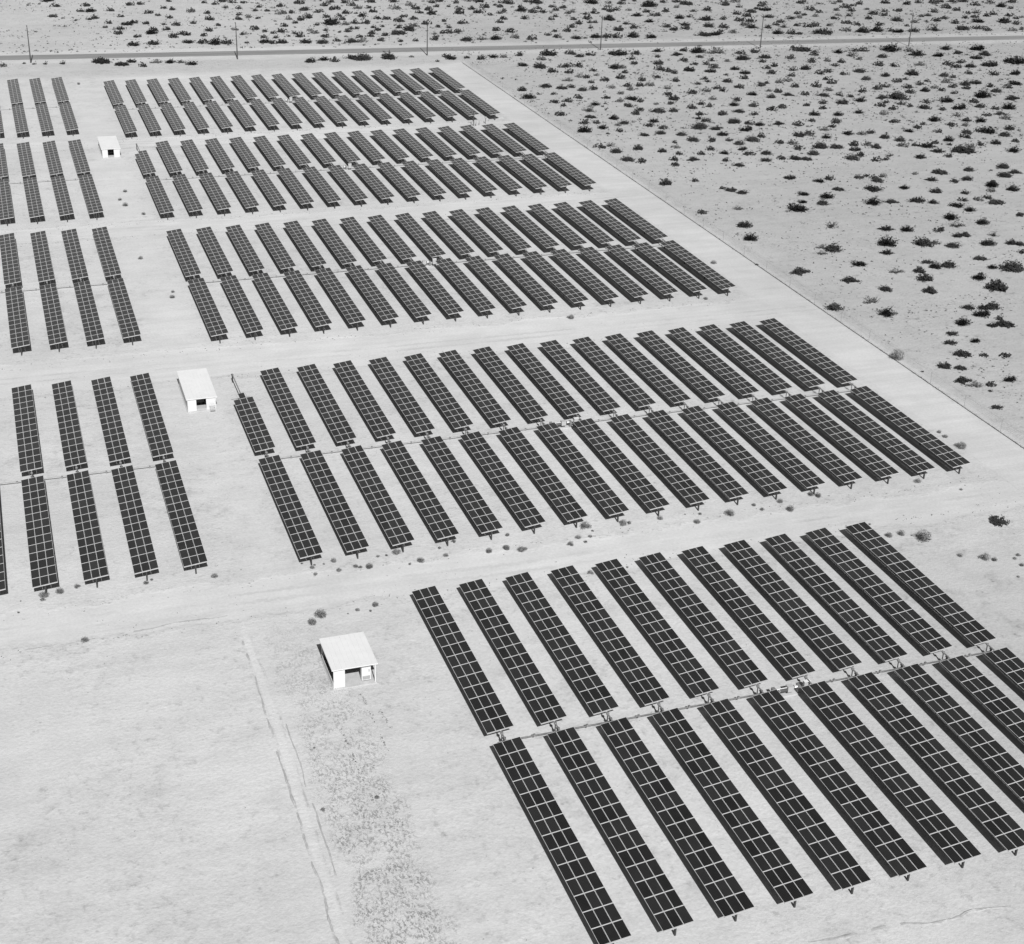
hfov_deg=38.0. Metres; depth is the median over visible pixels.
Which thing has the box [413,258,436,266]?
drive motor unit
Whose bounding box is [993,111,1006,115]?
desert shrub
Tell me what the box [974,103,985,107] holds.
desert shrub
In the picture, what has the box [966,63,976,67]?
desert shrub
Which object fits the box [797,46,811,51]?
desert shrub
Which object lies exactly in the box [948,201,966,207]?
desert shrub
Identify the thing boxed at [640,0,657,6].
desert shrub
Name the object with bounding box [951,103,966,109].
desert shrub
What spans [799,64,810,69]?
desert shrub
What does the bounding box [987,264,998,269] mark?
desert shrub
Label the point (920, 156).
desert shrub
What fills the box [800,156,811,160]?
desert shrub
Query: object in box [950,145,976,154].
desert shrub
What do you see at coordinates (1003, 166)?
desert shrub
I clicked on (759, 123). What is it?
desert shrub
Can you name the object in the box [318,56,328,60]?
desert shrub
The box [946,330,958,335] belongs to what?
desert shrub
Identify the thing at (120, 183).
service lane
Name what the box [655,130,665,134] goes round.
desert shrub
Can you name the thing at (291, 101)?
drive strut
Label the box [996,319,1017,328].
desert shrub
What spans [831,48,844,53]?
desert shrub
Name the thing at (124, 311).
solar tracker
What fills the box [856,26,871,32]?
desert shrub
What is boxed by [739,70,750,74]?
desert shrub
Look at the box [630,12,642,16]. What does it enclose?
desert shrub
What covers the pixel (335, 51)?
road
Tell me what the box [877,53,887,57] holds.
desert shrub
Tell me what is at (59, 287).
drive strut
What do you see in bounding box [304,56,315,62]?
desert shrub
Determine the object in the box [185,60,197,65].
desert shrub
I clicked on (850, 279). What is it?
desert shrub
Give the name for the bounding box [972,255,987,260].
desert shrub
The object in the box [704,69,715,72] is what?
desert shrub
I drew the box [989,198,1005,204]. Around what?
desert shrub
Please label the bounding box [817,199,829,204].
desert shrub
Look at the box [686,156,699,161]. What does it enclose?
desert shrub
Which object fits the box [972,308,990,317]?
desert shrub
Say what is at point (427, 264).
drive strut
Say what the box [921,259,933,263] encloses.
desert shrub
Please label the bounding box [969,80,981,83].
desert shrub
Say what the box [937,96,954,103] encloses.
desert shrub
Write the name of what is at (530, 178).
solar tracker
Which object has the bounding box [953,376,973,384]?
desert shrub
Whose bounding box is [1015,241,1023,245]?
desert shrub
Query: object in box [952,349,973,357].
desert shrub
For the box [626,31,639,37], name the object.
desert shrub
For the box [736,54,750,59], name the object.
desert shrub
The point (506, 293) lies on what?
solar tracker
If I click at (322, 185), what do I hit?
solar tracker
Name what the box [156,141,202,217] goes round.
solar tracker
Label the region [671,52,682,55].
desert shrub
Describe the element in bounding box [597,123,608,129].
desert shrub
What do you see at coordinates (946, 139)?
desert shrub
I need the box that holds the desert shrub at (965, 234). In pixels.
[960,231,971,236]
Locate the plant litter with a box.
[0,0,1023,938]
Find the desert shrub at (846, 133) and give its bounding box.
[842,130,854,135]
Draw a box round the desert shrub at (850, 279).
[840,275,860,283]
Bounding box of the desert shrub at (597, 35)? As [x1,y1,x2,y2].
[589,33,600,37]
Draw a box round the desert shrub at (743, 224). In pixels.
[736,220,753,227]
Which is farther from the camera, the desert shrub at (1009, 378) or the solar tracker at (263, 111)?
the solar tracker at (263, 111)
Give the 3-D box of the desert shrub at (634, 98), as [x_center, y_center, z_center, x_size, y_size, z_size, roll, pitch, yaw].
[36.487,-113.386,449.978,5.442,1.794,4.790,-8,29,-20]
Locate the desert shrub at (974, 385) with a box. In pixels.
[966,380,983,387]
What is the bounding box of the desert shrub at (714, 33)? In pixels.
[709,32,719,35]
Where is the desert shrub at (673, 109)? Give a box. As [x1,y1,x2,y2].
[669,107,677,112]
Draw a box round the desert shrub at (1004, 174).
[996,172,1012,177]
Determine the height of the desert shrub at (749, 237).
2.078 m
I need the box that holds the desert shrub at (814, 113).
[809,110,820,115]
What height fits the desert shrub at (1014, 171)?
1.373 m
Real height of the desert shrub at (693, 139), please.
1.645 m
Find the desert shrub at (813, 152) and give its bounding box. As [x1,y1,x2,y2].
[806,149,819,155]
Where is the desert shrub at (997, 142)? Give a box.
[990,139,1001,144]
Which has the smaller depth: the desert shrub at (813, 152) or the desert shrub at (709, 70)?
the desert shrub at (813, 152)
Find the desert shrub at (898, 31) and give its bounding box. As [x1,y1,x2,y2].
[892,28,903,32]
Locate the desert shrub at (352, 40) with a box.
[344,38,359,42]
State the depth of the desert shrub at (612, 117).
426.33 m
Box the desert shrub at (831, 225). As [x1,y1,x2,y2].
[825,222,838,227]
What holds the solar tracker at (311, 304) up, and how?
on the ground
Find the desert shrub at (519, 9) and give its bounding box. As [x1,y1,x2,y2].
[515,5,527,11]
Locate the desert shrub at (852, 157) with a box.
[844,154,859,160]
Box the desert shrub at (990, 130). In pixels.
[975,125,1000,134]
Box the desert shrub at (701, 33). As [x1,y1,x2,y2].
[694,30,710,36]
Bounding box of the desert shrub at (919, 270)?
[913,265,925,273]
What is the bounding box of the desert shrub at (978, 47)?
[968,44,984,50]
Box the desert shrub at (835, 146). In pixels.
[830,143,843,148]
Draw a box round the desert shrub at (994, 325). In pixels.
[987,322,998,327]
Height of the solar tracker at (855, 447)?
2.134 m
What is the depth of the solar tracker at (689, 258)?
317.42 m
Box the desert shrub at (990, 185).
[986,181,999,187]
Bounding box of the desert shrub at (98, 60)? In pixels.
[91,56,112,63]
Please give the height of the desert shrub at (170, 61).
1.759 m
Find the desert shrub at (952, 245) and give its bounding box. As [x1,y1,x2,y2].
[944,241,960,247]
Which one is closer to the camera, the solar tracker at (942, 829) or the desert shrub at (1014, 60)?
the solar tracker at (942, 829)
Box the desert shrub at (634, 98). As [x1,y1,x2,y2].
[623,95,639,100]
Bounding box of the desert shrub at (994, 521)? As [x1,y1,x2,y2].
[989,514,1009,526]
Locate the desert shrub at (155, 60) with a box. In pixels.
[149,59,162,62]
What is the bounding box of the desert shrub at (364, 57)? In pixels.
[352,52,372,60]
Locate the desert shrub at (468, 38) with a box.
[460,36,474,40]
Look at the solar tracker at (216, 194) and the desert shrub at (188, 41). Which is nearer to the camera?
the solar tracker at (216, 194)
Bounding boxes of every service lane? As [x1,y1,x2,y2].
[0,194,613,243]
[0,301,783,397]
[0,483,1023,650]
[4,121,509,152]
[76,83,109,138]
[103,158,142,221]
[132,240,193,348]
[194,404,281,574]
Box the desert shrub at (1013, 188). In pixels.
[1005,184,1019,191]
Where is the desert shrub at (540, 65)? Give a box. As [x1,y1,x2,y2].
[533,62,546,68]
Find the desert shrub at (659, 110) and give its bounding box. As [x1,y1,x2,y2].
[648,107,667,113]
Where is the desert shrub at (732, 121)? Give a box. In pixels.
[726,117,741,123]
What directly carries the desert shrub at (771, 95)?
on the ground
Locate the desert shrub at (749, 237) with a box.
[744,231,758,240]
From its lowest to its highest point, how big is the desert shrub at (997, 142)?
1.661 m
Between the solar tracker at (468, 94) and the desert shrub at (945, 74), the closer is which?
the solar tracker at (468, 94)
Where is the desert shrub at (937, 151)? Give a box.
[930,146,944,152]
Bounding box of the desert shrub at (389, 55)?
[381,50,397,59]
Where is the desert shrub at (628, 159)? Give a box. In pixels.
[620,154,635,161]
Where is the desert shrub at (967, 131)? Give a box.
[961,129,972,133]
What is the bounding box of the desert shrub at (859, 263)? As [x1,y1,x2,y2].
[851,260,866,266]
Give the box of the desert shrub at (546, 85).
[538,83,551,87]
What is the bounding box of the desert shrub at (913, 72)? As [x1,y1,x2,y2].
[905,69,918,75]
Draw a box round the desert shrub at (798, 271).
[789,267,812,275]
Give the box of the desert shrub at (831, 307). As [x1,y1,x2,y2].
[825,300,845,310]
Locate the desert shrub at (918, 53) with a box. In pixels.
[906,49,924,56]
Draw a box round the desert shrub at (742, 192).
[736,189,748,194]
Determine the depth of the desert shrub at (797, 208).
350.19 m
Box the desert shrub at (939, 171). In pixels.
[931,168,949,174]
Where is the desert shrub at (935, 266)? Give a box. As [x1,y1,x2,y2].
[929,261,942,268]
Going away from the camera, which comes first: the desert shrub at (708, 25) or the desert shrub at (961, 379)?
the desert shrub at (961, 379)
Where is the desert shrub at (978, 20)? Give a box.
[970,17,985,22]
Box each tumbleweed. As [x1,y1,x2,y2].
[39,591,48,597]
[308,619,316,625]
[314,609,326,618]
[365,562,372,568]
[392,548,399,554]
[518,546,523,551]
[581,521,591,529]
[725,509,734,516]
[787,505,793,511]
[889,349,904,360]
[916,529,931,541]
[954,441,965,449]
[979,553,990,559]
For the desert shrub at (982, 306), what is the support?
on the ground
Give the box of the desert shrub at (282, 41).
[278,39,288,43]
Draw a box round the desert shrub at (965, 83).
[958,79,970,85]
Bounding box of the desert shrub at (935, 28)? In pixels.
[925,23,942,30]
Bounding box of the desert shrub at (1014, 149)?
[1004,146,1022,152]
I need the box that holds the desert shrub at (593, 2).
[582,0,601,4]
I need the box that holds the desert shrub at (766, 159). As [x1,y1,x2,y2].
[760,157,771,161]
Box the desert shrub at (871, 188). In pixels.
[863,184,884,191]
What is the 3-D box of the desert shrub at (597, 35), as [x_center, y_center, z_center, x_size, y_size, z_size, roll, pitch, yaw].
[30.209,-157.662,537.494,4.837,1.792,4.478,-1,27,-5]
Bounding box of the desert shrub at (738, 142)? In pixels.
[733,140,744,144]
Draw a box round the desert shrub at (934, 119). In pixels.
[928,114,943,121]
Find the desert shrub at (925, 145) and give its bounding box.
[917,141,936,147]
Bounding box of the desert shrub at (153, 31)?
[146,28,158,34]
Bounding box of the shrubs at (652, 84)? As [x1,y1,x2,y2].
[0,0,1023,396]
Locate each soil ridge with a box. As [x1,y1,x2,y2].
[24,616,225,650]
[242,641,339,943]
[286,724,336,875]
[809,906,1008,942]
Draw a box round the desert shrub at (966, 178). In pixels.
[961,175,972,180]
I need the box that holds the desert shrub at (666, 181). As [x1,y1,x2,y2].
[659,178,671,185]
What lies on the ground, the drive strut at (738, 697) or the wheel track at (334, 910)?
the wheel track at (334, 910)
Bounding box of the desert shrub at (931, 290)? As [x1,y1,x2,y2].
[922,284,937,294]
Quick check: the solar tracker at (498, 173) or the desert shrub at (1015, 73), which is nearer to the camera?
the solar tracker at (498, 173)
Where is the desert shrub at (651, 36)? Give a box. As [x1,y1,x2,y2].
[645,33,657,38]
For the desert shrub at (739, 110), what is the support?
on the ground
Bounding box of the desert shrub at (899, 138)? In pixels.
[894,135,904,141]
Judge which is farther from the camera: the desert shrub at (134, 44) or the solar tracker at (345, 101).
the desert shrub at (134, 44)
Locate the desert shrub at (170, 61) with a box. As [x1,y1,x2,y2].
[164,59,175,63]
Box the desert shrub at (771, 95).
[766,93,776,97]
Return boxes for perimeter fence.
[463,57,1023,448]
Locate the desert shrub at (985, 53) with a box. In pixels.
[979,50,990,55]
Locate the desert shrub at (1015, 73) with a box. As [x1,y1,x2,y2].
[1009,69,1020,74]
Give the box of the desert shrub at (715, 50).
[705,46,725,54]
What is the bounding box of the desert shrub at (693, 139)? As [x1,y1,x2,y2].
[687,136,699,141]
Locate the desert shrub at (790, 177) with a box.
[783,174,796,179]
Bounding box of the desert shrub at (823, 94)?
[815,92,829,96]
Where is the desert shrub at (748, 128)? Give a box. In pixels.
[738,126,751,131]
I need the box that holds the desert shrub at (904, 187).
[898,185,910,189]
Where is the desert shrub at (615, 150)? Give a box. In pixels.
[610,148,620,152]
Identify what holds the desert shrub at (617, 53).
on the ground
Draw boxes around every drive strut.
[0,465,162,484]
[1,283,106,292]
[12,178,83,182]
[127,93,460,108]
[160,156,545,179]
[205,245,659,281]
[280,390,850,457]
[499,651,988,741]
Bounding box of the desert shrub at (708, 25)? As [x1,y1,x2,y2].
[702,22,715,26]
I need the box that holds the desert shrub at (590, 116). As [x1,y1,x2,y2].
[584,114,597,118]
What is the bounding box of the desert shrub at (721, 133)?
[717,131,729,135]
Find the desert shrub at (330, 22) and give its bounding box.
[321,16,339,25]
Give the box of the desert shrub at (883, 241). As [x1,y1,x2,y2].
[877,235,897,246]
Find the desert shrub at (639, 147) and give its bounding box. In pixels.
[633,144,642,150]
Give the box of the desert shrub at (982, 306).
[977,304,989,309]
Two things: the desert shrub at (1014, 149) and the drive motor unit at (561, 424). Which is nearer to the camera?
the drive motor unit at (561, 424)
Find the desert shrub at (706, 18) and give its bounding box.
[699,14,713,20]
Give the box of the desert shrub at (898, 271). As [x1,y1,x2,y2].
[888,266,903,273]
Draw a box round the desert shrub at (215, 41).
[206,35,223,44]
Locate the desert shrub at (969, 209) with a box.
[964,206,975,211]
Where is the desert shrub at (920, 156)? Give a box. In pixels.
[914,153,926,158]
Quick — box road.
[0,35,1023,59]
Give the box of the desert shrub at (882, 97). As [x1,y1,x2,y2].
[876,94,889,99]
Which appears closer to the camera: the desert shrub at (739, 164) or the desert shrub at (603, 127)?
the desert shrub at (739, 164)
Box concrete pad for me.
[486,117,502,118]
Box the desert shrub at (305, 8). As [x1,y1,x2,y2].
[299,6,311,10]
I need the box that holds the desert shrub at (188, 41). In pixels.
[182,39,195,43]
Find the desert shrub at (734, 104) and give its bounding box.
[728,100,739,106]
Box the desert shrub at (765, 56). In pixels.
[759,54,771,58]
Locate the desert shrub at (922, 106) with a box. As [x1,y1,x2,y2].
[917,104,931,108]
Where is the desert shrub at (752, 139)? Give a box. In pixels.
[745,135,760,141]
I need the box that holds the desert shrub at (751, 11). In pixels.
[743,9,756,12]
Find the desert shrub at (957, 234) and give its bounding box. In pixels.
[952,232,962,237]
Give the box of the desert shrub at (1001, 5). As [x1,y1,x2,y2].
[996,2,1005,6]
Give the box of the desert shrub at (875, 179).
[871,175,884,182]
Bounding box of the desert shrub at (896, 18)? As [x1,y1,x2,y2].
[890,14,903,21]
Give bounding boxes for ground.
[0,0,1023,943]
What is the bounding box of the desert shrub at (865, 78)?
[861,76,870,80]
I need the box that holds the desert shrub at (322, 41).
[316,39,329,43]
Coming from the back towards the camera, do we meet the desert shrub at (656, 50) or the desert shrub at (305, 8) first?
the desert shrub at (305, 8)
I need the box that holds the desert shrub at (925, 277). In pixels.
[917,272,933,281]
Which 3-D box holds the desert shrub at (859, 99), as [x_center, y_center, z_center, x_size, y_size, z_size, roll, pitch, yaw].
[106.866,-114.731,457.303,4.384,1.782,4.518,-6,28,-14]
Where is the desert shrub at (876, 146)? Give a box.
[870,143,881,148]
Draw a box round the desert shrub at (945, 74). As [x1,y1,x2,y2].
[939,72,948,76]
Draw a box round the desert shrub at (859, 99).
[854,96,866,101]
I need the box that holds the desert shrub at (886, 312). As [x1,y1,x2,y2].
[877,305,897,316]
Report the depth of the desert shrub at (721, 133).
413.24 m
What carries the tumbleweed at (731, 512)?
on the ground
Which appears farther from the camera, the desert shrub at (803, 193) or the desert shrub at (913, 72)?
the desert shrub at (913, 72)
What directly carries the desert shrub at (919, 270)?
on the ground
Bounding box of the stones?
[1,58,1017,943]
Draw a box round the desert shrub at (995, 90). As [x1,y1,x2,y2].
[990,88,1003,92]
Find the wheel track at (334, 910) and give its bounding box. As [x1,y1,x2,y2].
[239,625,350,943]
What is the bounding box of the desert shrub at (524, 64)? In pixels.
[517,62,527,66]
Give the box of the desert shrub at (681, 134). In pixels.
[676,131,687,135]
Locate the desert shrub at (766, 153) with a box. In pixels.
[761,149,772,155]
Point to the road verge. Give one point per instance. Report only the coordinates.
(449, 52)
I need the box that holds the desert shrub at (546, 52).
[539,49,557,55]
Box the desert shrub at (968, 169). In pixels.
[963,166,973,171]
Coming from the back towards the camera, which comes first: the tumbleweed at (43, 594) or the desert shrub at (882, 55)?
the desert shrub at (882, 55)
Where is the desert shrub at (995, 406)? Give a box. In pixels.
[991,404,1003,409]
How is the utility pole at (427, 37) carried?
on the ground
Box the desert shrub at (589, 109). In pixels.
[583,106,595,111]
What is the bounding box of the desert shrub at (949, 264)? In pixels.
[942,260,955,268]
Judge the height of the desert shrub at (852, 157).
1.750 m
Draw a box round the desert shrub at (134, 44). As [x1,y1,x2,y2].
[127,41,140,45]
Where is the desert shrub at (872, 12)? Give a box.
[867,10,878,14]
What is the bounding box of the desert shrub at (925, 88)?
[919,86,929,91]
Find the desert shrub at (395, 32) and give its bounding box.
[389,29,407,34]
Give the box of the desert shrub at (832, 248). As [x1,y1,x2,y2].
[824,243,845,252]
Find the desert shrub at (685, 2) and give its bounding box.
[680,0,692,5]
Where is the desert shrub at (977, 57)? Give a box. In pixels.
[969,55,982,59]
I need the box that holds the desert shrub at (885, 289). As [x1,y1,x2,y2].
[878,284,892,292]
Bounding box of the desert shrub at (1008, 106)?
[1001,102,1016,109]
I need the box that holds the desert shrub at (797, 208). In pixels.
[786,203,808,212]
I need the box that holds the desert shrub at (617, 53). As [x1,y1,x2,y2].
[608,49,628,55]
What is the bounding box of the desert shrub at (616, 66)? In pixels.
[608,62,621,69]
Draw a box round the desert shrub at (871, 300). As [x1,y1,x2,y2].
[863,295,879,303]
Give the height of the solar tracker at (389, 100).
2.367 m
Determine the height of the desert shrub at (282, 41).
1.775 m
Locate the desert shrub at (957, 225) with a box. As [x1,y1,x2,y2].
[948,220,964,226]
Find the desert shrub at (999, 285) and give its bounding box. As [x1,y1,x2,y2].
[985,277,1008,292]
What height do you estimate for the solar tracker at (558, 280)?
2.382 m
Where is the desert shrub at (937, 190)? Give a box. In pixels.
[929,187,942,192]
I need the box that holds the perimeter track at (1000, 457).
[442,68,1023,492]
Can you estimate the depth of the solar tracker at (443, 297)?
300.17 m
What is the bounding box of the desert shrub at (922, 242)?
[912,234,934,247]
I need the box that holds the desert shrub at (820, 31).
[808,27,834,34]
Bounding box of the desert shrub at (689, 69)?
[683,66,694,71]
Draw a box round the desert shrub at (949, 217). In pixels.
[943,211,957,219]
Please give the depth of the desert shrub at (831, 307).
291.13 m
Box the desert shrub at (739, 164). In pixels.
[732,163,745,166]
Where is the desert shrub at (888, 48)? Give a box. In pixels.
[880,42,901,52]
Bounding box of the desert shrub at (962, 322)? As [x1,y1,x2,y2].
[953,315,972,326]
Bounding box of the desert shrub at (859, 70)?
[854,68,867,72]
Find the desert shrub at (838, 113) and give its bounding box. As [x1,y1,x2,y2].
[833,110,843,115]
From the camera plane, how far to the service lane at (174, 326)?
286.34 m
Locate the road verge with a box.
[0,33,1023,62]
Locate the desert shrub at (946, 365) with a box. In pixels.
[937,361,951,368]
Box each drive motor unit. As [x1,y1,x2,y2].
[340,163,351,170]
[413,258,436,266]
[549,417,578,428]
[771,679,810,696]
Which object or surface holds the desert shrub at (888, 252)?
on the ground
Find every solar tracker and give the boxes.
[0,113,2,132]
[0,143,13,225]
[0,233,29,355]
[0,520,5,590]
[7,79,28,138]
[11,384,57,593]
[17,142,43,223]
[29,78,53,137]
[30,231,67,351]
[42,140,73,221]
[51,77,78,133]
[51,380,108,587]
[61,229,103,348]
[68,139,103,219]
[91,376,158,580]
[92,226,140,344]
[103,80,136,138]
[125,79,161,137]
[130,373,207,573]
[135,143,174,219]
[146,78,185,135]
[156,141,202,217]
[166,229,228,343]
[168,77,209,134]
[180,139,231,215]
[189,77,233,133]
[196,227,263,339]
[205,138,259,213]
[209,76,256,132]
[225,224,297,336]
[229,137,286,211]
[231,75,279,131]
[231,374,322,564]
[251,74,302,129]
[253,135,313,210]
[254,222,332,333]
[260,367,369,558]
[272,73,325,128]
[277,134,340,208]
[283,220,365,330]
[291,73,347,127]
[297,364,414,551]
[301,133,368,206]
[311,72,370,121]
[311,219,398,327]
[324,132,394,204]
[332,71,392,125]
[333,360,458,545]
[340,217,431,324]
[347,131,420,202]
[352,70,414,124]
[367,215,463,321]
[369,357,502,539]
[370,129,446,201]
[371,70,436,122]
[390,69,457,121]
[393,128,472,199]
[395,213,495,318]
[404,353,545,533]
[409,68,478,115]
[412,586,631,943]
[415,127,497,197]
[422,211,527,315]
[429,67,499,114]
[438,126,522,195]
[438,350,587,527]
[449,209,558,312]
[459,579,693,935]
[460,125,547,194]
[473,346,629,521]
[475,207,588,309]
[481,124,571,192]
[502,205,618,306]
[503,122,596,190]
[505,572,754,921]
[506,343,669,515]
[528,204,648,303]
[539,340,709,510]
[550,565,813,907]
[553,202,678,301]
[573,337,748,504]
[578,200,706,298]
[595,558,871,893]
[604,198,735,295]
[605,333,787,499]
[636,330,825,493]
[639,552,927,880]
[668,327,862,488]
[681,546,981,867]
[698,324,898,483]
[723,540,1023,855]
[729,321,934,478]
[759,318,970,473]
[765,533,1023,800]
[805,527,1023,741]
[845,522,1023,689]
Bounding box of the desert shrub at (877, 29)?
[870,25,884,31]
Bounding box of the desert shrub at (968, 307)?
[959,304,976,310]
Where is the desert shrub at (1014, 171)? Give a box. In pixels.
[1007,169,1021,173]
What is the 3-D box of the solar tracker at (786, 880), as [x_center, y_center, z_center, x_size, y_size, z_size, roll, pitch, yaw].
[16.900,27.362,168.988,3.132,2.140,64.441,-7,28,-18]
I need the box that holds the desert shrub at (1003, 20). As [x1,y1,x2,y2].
[997,16,1010,23]
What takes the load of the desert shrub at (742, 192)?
on the ground
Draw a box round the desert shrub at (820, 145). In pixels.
[812,141,828,148]
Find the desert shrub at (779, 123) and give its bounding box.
[773,121,785,125]
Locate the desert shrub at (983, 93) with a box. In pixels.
[973,87,993,97]
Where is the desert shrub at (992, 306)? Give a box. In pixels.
[985,300,1003,310]
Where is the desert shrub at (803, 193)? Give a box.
[797,191,807,195]
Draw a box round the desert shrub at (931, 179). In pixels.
[923,176,938,180]
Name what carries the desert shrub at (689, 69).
on the ground
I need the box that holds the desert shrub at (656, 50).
[650,48,662,52]
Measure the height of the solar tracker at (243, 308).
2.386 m
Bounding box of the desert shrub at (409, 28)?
[402,24,415,30]
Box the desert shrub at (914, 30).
[906,27,920,32]
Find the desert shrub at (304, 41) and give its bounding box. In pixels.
[299,38,311,43]
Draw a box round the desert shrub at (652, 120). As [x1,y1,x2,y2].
[649,118,658,122]
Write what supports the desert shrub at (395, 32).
on the ground
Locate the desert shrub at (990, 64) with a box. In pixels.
[980,60,997,66]
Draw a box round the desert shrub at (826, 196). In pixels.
[820,191,834,198]
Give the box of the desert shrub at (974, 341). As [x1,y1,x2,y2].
[970,338,979,343]
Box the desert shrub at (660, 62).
[652,59,663,64]
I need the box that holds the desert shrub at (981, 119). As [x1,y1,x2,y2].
[976,117,986,122]
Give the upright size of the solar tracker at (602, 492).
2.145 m
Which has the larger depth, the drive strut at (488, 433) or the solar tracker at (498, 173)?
the solar tracker at (498, 173)
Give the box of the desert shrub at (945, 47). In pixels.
[939,45,951,49]
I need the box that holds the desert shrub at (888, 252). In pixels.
[879,249,892,254]
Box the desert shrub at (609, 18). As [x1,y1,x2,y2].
[603,15,615,20]
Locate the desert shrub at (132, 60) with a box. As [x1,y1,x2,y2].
[126,58,136,62]
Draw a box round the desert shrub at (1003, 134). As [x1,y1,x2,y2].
[999,131,1011,136]
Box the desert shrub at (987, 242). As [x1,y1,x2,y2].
[980,238,997,245]
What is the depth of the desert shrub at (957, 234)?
335.92 m
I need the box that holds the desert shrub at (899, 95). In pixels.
[886,88,910,99]
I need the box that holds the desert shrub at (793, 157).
[787,155,802,160]
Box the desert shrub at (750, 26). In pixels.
[746,24,758,28]
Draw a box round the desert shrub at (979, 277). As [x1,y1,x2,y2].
[971,272,987,280]
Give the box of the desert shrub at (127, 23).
[121,21,133,24]
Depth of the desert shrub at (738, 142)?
404.99 m
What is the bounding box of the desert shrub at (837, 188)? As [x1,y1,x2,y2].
[831,186,844,191]
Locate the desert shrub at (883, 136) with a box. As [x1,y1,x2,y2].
[879,133,891,138]
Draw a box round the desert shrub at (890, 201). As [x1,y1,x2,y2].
[885,198,900,203]
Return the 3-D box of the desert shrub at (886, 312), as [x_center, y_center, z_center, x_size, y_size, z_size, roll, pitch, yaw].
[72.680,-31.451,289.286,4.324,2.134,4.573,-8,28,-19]
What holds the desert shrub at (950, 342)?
on the ground
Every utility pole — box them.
[26,25,31,62]
[235,23,237,58]
[426,20,427,55]
[600,15,603,49]
[760,15,764,47]
[908,13,913,45]
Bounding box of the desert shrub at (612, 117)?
[608,114,619,119]
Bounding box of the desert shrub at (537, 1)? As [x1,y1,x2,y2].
[530,0,543,3]
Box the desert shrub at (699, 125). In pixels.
[692,121,708,129]
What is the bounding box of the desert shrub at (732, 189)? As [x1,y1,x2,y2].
[725,186,736,191]
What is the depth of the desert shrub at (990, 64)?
511.98 m
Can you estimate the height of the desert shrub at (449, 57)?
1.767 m
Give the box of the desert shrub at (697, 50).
[690,45,705,52]
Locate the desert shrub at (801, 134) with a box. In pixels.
[793,131,805,137]
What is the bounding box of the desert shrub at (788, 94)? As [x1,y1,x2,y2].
[781,92,794,95]
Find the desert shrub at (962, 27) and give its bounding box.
[957,24,970,29]
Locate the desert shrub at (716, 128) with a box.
[710,125,719,129]
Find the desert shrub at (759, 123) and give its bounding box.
[754,121,764,125]
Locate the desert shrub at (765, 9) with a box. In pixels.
[758,6,770,10]
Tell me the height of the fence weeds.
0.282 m
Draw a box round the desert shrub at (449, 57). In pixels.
[445,55,456,59]
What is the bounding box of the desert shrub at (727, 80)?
[722,78,732,82]
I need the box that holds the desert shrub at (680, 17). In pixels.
[675,14,684,18]
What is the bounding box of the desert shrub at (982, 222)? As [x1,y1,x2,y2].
[976,217,990,224]
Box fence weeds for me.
[467,66,1021,446]
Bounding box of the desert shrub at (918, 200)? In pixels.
[906,196,925,203]
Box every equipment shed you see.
[97,136,120,157]
[176,368,216,412]
[319,632,377,689]
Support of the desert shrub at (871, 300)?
on the ground
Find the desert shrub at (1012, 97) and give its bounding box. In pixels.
[1005,95,1019,100]
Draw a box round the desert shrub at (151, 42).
[146,40,160,44]
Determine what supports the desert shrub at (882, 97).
on the ground
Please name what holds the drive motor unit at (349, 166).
on the ground
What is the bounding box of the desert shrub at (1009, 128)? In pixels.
[1005,124,1014,130]
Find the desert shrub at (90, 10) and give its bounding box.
[84,7,96,11]
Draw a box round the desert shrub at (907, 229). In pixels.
[899,225,914,231]
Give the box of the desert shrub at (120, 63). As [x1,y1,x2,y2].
[115,61,128,65]
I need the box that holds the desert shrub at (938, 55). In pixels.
[932,53,943,56]
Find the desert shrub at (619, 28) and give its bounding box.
[613,26,623,30]
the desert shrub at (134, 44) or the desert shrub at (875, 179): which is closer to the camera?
the desert shrub at (875, 179)
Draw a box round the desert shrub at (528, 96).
[523,93,535,98]
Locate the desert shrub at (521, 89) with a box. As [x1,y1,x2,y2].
[517,86,526,90]
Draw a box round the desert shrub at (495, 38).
[489,34,502,39]
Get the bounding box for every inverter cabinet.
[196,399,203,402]
[210,404,214,410]
[360,665,370,680]
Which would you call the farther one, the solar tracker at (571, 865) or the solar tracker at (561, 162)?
the solar tracker at (561, 162)
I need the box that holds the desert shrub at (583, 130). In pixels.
[577,124,591,132]
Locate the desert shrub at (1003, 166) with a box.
[997,163,1009,168]
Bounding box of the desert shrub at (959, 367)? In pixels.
[954,365,966,370]
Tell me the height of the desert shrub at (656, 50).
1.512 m
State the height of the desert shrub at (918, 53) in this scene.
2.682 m
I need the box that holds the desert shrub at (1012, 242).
[1005,238,1016,244]
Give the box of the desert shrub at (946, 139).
[943,135,954,141]
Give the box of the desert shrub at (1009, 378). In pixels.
[1003,375,1017,382]
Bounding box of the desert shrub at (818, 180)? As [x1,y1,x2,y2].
[813,178,826,182]
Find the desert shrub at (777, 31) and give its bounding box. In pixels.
[772,28,783,34]
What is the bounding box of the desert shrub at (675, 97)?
[668,94,679,100]
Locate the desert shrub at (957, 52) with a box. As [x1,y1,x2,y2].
[952,50,962,54]
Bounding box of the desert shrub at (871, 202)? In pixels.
[862,195,883,205]
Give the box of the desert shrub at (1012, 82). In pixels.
[1008,80,1021,85]
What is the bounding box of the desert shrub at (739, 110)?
[731,108,745,113]
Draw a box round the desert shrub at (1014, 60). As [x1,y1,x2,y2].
[1003,55,1023,64]
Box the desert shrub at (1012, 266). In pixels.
[998,260,1023,272]
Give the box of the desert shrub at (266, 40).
[258,38,269,42]
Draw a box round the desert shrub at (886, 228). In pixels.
[877,225,895,231]
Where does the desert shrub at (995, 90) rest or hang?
on the ground
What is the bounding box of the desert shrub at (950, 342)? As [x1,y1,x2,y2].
[943,338,958,345]
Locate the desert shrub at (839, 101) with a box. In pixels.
[835,98,848,104]

